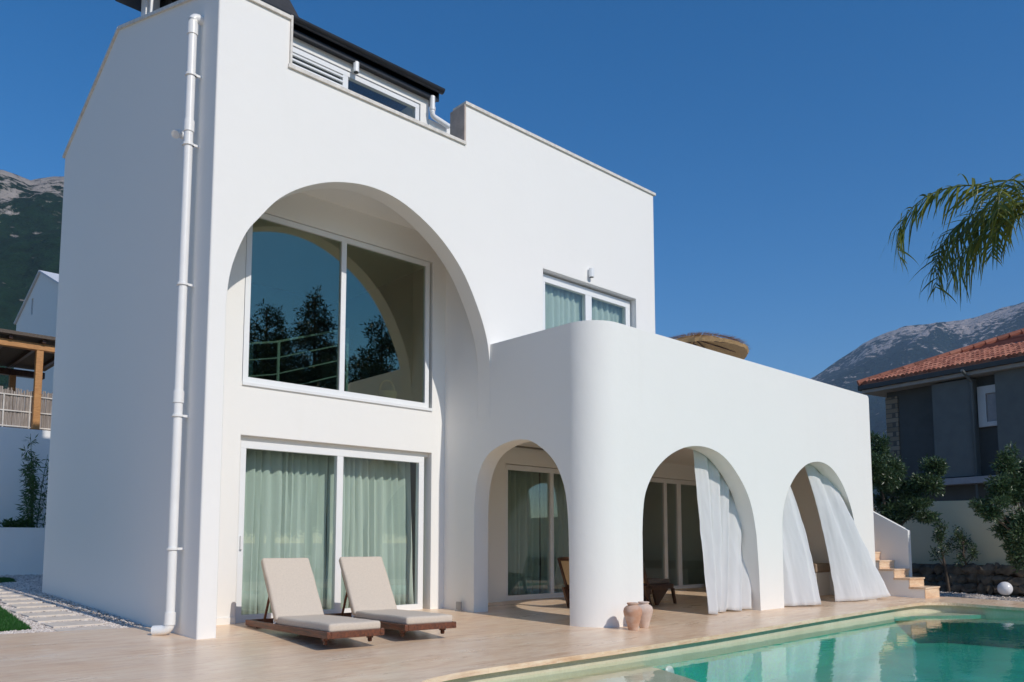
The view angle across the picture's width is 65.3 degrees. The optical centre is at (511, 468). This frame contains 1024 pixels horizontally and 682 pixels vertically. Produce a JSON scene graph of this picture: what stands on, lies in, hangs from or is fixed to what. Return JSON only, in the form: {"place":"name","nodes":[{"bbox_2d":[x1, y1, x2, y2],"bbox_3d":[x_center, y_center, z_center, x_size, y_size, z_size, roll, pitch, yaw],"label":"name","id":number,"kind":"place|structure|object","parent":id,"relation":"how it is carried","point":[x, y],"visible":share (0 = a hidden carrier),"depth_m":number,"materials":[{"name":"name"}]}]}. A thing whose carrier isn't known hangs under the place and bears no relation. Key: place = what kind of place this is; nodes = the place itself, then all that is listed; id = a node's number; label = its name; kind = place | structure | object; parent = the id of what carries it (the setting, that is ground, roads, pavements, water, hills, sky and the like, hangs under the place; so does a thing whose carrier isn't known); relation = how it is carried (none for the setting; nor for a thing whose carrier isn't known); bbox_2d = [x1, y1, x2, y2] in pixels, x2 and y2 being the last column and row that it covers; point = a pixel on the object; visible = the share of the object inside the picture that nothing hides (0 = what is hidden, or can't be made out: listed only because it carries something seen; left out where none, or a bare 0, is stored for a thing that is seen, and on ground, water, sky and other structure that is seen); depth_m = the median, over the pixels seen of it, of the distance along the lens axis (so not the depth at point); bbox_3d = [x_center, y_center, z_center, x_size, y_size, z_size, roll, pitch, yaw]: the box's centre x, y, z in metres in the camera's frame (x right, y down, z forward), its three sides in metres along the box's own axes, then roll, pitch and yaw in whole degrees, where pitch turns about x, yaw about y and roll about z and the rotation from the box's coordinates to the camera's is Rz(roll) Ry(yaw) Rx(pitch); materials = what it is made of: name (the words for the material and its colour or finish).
{"place":"outdoors","nodes":[
{"label":"outdoors","id":0,"kind":"place"},
{"bbox_2d":[0,586,115,632],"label":"path","id":1,"kind":"structure","parent":0,"point":[15,602],"depth_m":10.65,"materials":[{"name":"stone"}]},
{"bbox_2d":[0,170,253,426],"bbox_3d":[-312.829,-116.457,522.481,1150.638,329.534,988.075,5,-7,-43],"label":"forested mountain","id":2,"kind":"structure","parent":0,"point":[30,224],"depth_m":576.62,"materials":[{"name":"green plant"}]},
{"bbox_2d":[377,380,396,398],"bbox_3d":[-1.920,-1.194,12.315,0.310,0.359,0.310,5,-7,-43],"label":"wicker basket","id":3,"kind":"object","parent":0,"point":[388,393],"visible":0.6,"depth_m":12.20,"materials":[{"name":"brown wicker"}]},
{"bbox_2d":[0,587,1023,681],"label":"terrace","id":4,"kind":"structure","parent":0,"point":[507,635],"depth_m":8.41,"materials":[{"name":"stone"}]},
{"bbox_2d":[245,558,383,644],"bbox_3d":[-2.316,1.460,9.143,0.640,0.895,2.440,4,-8,-37],"label":"sun lounger","id":5,"kind":"object","parent":4,"relation":"on","point":[293,600],"visible":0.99,"depth_m":9.32,"materials":[{"name":"beige fabric"}]},
{"bbox_2d":[324,556,455,636],"bbox_3d":[-1.569,1.524,9.863,0.640,0.895,2.440,4,-8,-33],"label":"sun lounger","id":6,"kind":"object","parent":4,"relation":"on","point":[369,594],"visible":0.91,"depth_m":10.07,"materials":[{"name":"fabric"}]},
{"bbox_2d":[455,602,462,610],"bbox_3d":[-0.796,2.058,11.968,0.100,0.140,0.060,-4,-7,37],"label":"floor light","id":7,"kind":"object","parent":4,"relation":"on","point":[458,606],"visible":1,"depth_m":11.95,"materials":[{"name":"grey metal"}]},
{"bbox_2d":[557,557,569,607],"bbox_3d":[1.295,1.797,12.688,0.664,0.807,1.036,-5,-7,41],"label":"lounge chair","id":8,"kind":"object","parent":4,"relation":"on","point":[563,562],"visible":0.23,"depth_m":12.59,"materials":[{"name":"wood"}]},
{"bbox_2d":[623,602,641,629],"bbox_3d":[1.522,1.855,10.066,0.240,0.340,0.240,5,-7,-43],"label":"clay jar","id":9,"kind":"object","parent":4,"relation":"on","point":[632,611],"visible":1,"depth_m":9.99,"materials":[{"name":"ceramic"}]},
{"bbox_2d":[638,601,652,627],"bbox_3d":[1.700,1.879,10.313,0.235,0.333,0.235,5,-7,-43],"label":"clay jar","id":10,"kind":"object","parent":4,"relation":"on","point":[647,610],"visible":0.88,"depth_m":10.23,"materials":[{"name":"ceramic"}]},
{"bbox_2d":[643,563,676,605],"bbox_3d":[2.192,1.866,13.454,0.664,0.807,1.036,-5,-7,45],"label":"lounge chair","id":11,"kind":"object","parent":4,"relation":"on","point":[658,587],"visible":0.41,"depth_m":13.20,"materials":[{"name":"brown wood"}]},
{"bbox_2d":[443,605,1023,681],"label":"pool basin","id":12,"kind":"object","parent":4,"relation":"in","point":[792,654],"visible":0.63,"depth_m":11.31,"materials":[{"name":"tile"}]},
{"bbox_2d":[546,665,697,681],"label":"pool shelf","id":13,"kind":"object","parent":12,"relation":"on","point":[643,673],"visible":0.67,"depth_m":8.03,"materials":[{"name":"tile"}]},
{"bbox_2d":[665,666,673,672],"bbox_3d":[1.755,2.273,8.878,0.170,0.170,0.041,5,-7,-43],"label":"pool light","id":14,"kind":"object","parent":12,"relation":"attached to","point":[669,669],"visible":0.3,"depth_m":8.87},
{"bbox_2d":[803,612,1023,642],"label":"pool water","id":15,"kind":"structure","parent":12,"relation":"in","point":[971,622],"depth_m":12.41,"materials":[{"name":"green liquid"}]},
{"bbox_2d":[873,511,939,598],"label":"garden staircase","id":16,"kind":"structure","parent":4,"relation":"on","point":[893,557],"depth_m":16.57,"materials":[{"name":"white paint"}]},
{"bbox_2d":[0,0,1023,378],"label":"sky","id":17,"kind":"structure","parent":0,"point":[781,146],"materials":[{"name":"blue"}]},
{"bbox_2d":[811,302,1023,497],"bbox_3d":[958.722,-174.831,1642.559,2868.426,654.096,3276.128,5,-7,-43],"label":"bare mountain","id":18,"kind":"structure","parent":0,"point":[897,348],"depth_m":1892.46,"materials":[{"name":"grey stone"}]},
{"bbox_2d":[857,328,1023,500],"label":"grey house","id":19,"kind":"structure","parent":0,"point":[960,412],"depth_m":25.10,"materials":[{"name":"paint"}]},
{"bbox_2d":[977,384,996,427],"bbox_3d":[14.639,-1.931,24.528,0.118,1.260,0.620,3,-6,-32],"label":"window","id":20,"kind":"structure","parent":19,"relation":"in","point":[986,396],"depth_m":24.55,"materials":[{"name":"white paint"}]},
{"bbox_2d":[940,592,1023,601],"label":"gravel garden","id":21,"kind":"object","parent":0,"point":[999,597],"visible":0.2,"depth_m":16.51,"materials":[{"name":"white gravel"}]},
{"bbox_2d":[0,574,1023,633],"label":"pebbles","id":22,"kind":"object","parent":21,"relation":"on","point":[26,587],"visible":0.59,"depth_m":11.76,"materials":[{"name":"white gravel"}]},
{"bbox_2d":[870,431,949,525],"bbox_3d":[8.237,0.924,17.511,2.489,3.691,1.383,0,-5,4],"label":"olive tree","id":23,"kind":"object","parent":21,"relation":"on","point":[888,474],"visible":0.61,"depth_m":17.29,"materials":[{"name":"green plant"}]},
{"bbox_2d":[928,516,957,591],"bbox_3d":[9.492,1.843,17.642,0.742,1.822,0.511,5,-7,-43],"label":"olive sapling","id":24,"kind":"object","parent":21,"relation":"on","point":[938,536],"visible":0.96,"depth_m":17.60,"materials":[{"name":"green plant"}]},
{"bbox_2d":[873,500,1023,565],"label":"garden wall","id":25,"kind":"structure","parent":21,"relation":"on","point":[962,515],"depth_m":18.08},
{"bbox_2d":[952,525,980,582],"bbox_3d":[9.914,1.983,17.559,0.582,1.529,0.679,-1,-5,12],"label":"olive sapling","id":26,"kind":"object","parent":21,"relation":"on","point":[963,542],"visible":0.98,"depth_m":17.55,"materials":[{"name":"green plant"}]},
{"bbox_2d":[912,562,1023,595],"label":"stone edging","id":27,"kind":"object","parent":21,"relation":"on","point":[987,578],"visible":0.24,"depth_m":17.35,"materials":[{"name":"grey stone"}]},
{"bbox_2d":[968,441,1023,573],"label":"olive tree","id":28,"kind":"object","parent":21,"relation":"on","point":[1005,488],"visible":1,"depth_m":15.50,"materials":[{"name":"green plant"}]},
{"bbox_2d":[997,582,1012,596],"bbox_3d":[10.202,2.494,16.548,0.284,0.317,0.284,5,-7,-43],"label":"globe lamp","id":29,"kind":"object","parent":21,"relation":"on","point":[1004,589],"visible":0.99,"depth_m":16.46,"materials":[{"name":"white plastic"}]},
{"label":"lawn base","id":30,"kind":"structure","parent":0,"visible":0},
{"bbox_2d":[0,576,15,582],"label":"lawn grass","id":31,"kind":"structure","parent":30,"relation":"on","point":[5,579],"depth_m":15.42,"materials":[{"name":"green plant"}]},
{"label":"lawn base","id":32,"kind":"structure","parent":0,"visible":0},
{"bbox_2d":[0,605,30,631],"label":"lawn grass","id":33,"kind":"structure","parent":32,"relation":"on","point":[9,621],"depth_m":9.71,"materials":[{"name":"green plant"}]},
{"label":"ground","id":34,"kind":"structure","parent":0,"visible":0},
{"bbox_2d":[0,427,50,527],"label":"retaining wall","id":35,"kind":"structure","parent":34,"relation":"on","point":[12,441],"depth_m":18.50,"materials":[{"name":"white paint"}]},
{"bbox_2d":[0,386,52,430],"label":"reed fence","id":36,"kind":"object","parent":35,"relation":"on","point":[19,415],"visible":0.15,"depth_m":18.81,"materials":[{"name":"wicker"}]},
{"bbox_2d":[42,0,875,638],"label":"villa","id":37,"kind":"object","parent":34,"relation":"on","point":[332,230],"visible":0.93,"depth_m":11.65,"materials":[{"name":"white paint"}]},
{"bbox_2d":[241,449,327,614],"bbox_3d":[-3.200,0.831,11.037,1.447,2.370,0.109,5,-7,-43],"label":"curtain","id":38,"kind":"object","parent":37,"relation":"hanging from","point":[285,508],"visible":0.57,"depth_m":11.06,"materials":[{"name":"white fabric"}]},
{"bbox_2d":[236,440,423,622],"bbox_3d":[-2.462,0.889,11.285,2.970,2.340,0.119,5,-7,-43],"label":"sliding door","id":39,"kind":"structure","parent":37,"relation":"in","point":[338,454],"depth_m":11.28,"materials":[{"name":"white plastic"}]},
{"bbox_2d":[242,213,429,407],"bbox_3d":[-2.422,-2.195,11.539,3.015,2.332,0.074,5,-7,-43],"label":"arch window","id":40,"kind":"structure","parent":37,"relation":"in","point":[343,241],"depth_m":11.48,"materials":[{"name":"white plastic"}]},
{"bbox_2d":[292,47,418,119],"bbox_3d":[-2.621,-5.042,11.498,3.120,1.610,0.089,5,-7,-43],"label":"dormer window","id":41,"kind":"structure","parent":37,"relation":"in","point":[344,75],"depth_m":11.66,"materials":[{"name":"white plastic"}]},
{"bbox_2d":[325,456,413,608],"bbox_3d":[-2.108,0.925,12.050,1.537,2.370,0.108,5,-7,-43],"label":"curtain","id":42,"kind":"object","parent":37,"relation":"hanging from","point":[376,516],"visible":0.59,"depth_m":12.12,"materials":[{"name":"white fabric"}]},
{"bbox_2d":[508,470,539,594],"bbox_3d":[0.081,1.104,14.471,1.110,2.440,0.115,5,-7,-43],"label":"curtain","id":43,"kind":"object","parent":37,"relation":"hanging from","point":[523,533],"visible":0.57,"depth_m":14.57,"materials":[{"name":"white fabric"}]},
{"bbox_2d":[506,464,563,600],"bbox_3d":[0.699,1.168,14.622,2.360,2.360,0.084,5,-7,-43],"label":"porch door","id":44,"kind":"structure","parent":37,"relation":"in","point":[550,472],"depth_m":14.53,"materials":[{"name":"white plastic"}]},
{"bbox_2d":[540,473,568,592],"bbox_3d":[0.921,1.176,15.249,1.102,2.440,0.107,5,-7,-43],"label":"curtain","id":45,"kind":"object","parent":37,"relation":"hanging from","point":[561,539],"visible":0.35,"depth_m":15.15,"materials":[{"name":"white fabric"}]},
{"bbox_2d":[545,284,581,328],"bbox_3d":[0.780,-1.995,13.326,1.144,2.320,0.073,5,-7,-43],"label":"curtain","id":46,"kind":"object","parent":37,"relation":"hanging from","point":[562,307],"visible":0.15,"depth_m":13.42,"materials":[{"name":"white fabric"}]},
{"bbox_2d":[543,274,629,329],"bbox_3d":[1.263,-1.937,13.625,2.300,2.320,0.084,5,-7,-43],"label":"terrace window","id":47,"kind":"structure","parent":37,"relation":"in","point":[587,294],"depth_m":13.68,"materials":[{"name":"white plastic"}]},
{"bbox_2d":[592,299,621,323],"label":"curtain","id":48,"kind":"object","parent":37,"relation":"hanging from","point":[605,311],"visible":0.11,"depth_m":14.23,"materials":[{"name":"white fabric"}]},
{"bbox_2d":[650,477,705,588],"bbox_3d":[3.214,1.385,16.959,3.440,2.360,0.084,5,-7,-43],"label":"porch door","id":49,"kind":"structure","parent":37,"relation":"in","point":[677,483],"depth_m":17.20,"materials":[{"name":"white plastic"}]},
{"bbox_2d":[668,331,750,358],"bbox_3d":[3.970,-1.659,17.236,2.386,2.513,2.392,5,-7,-43],"label":"straw parasol","id":50,"kind":"object","parent":37,"relation":"on","point":[733,347],"visible":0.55,"depth_m":16.84,"materials":[{"name":"brown wicker"}]},
{"bbox_2d":[693,450,751,614],"bbox_3d":[3.460,0.879,12.675,1.624,2.724,0.360,5,-7,-43],"label":"porch curtain","id":51,"kind":"object","parent":37,"relation":"hanging from","point":[727,583],"visible":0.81,"depth_m":12.52,"materials":[{"name":"white fabric"}]},
{"bbox_2d":[782,487,820,605],"bbox_3d":[4.681,0.996,13.744,1.183,2.661,0.454,2,-6,-20],"label":"porch curtain","id":52,"kind":"object","parent":37,"relation":"hanging from","point":[800,584],"visible":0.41,"depth_m":13.71,"materials":[{"name":"white fabric"}]},
{"bbox_2d":[805,464,890,601],"bbox_3d":[6.279,1.129,15.013,2.093,2.630,0.558,2,-6,-18],"label":"porch curtain","id":53,"kind":"object","parent":37,"relation":"hanging from","point":[855,575],"visible":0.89,"depth_m":14.85,"materials":[{"name":"white fabric"}]},
{"bbox_2d":[880,173,1023,311],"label":"palm tree","id":54,"kind":"object","parent":34,"relation":"on","point":[996,221],"visible":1,"depth_m":19.48,"materials":[{"name":"green plant"}]},
{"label":"gravel yard","id":55,"kind":"structure","parent":0,"visible":0},
{"bbox_2d":[0,527,44,575],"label":"planter wall","id":56,"kind":"structure","parent":55,"relation":"on","point":[22,551],"depth_m":17.15,"materials":[{"name":"white paint"}]},
{"label":"planter soil","id":57,"kind":"structure","parent":56,"relation":"in","visible":0},
{"bbox_2d":[1,517,20,526],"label":"planter shrub","id":58,"kind":"object","parent":57,"relation":"on","point":[8,523],"visible":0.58,"depth_m":17.51,"materials":[{"name":"green plant"}]},
{"bbox_2d":[16,517,36,527],"bbox_3d":[-10.796,1.266,17.736,0.488,0.412,0.532,5,-7,-43],"label":"planter shrub","id":59,"kind":"object","parent":57,"relation":"on","point":[25,523],"visible":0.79,"depth_m":17.69,"materials":[{"name":"green plant"}]},
{"bbox_2d":[15,434,48,527],"bbox_3d":[-10.794,0.349,18.064,0.868,2.327,0.788,-4,-6,35],"label":"bamboo plant","id":60,"kind":"object","parent":57,"relation":"on","point":[30,497],"visible":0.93,"depth_m":17.96,"materials":[{"name":"green plant"}]},
{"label":"upper plot","id":61,"kind":"structure","parent":0,"visible":0},
{"bbox_2d":[0,328,55,429],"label":"wooden pergola","id":62,"kind":"object","parent":61,"relation":"on","point":[29,351],"visible":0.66,"depth_m":19.04,"materials":[{"name":"brown wood"}]},
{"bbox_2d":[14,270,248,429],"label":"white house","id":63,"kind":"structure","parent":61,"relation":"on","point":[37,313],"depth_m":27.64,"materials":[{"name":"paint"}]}
]}

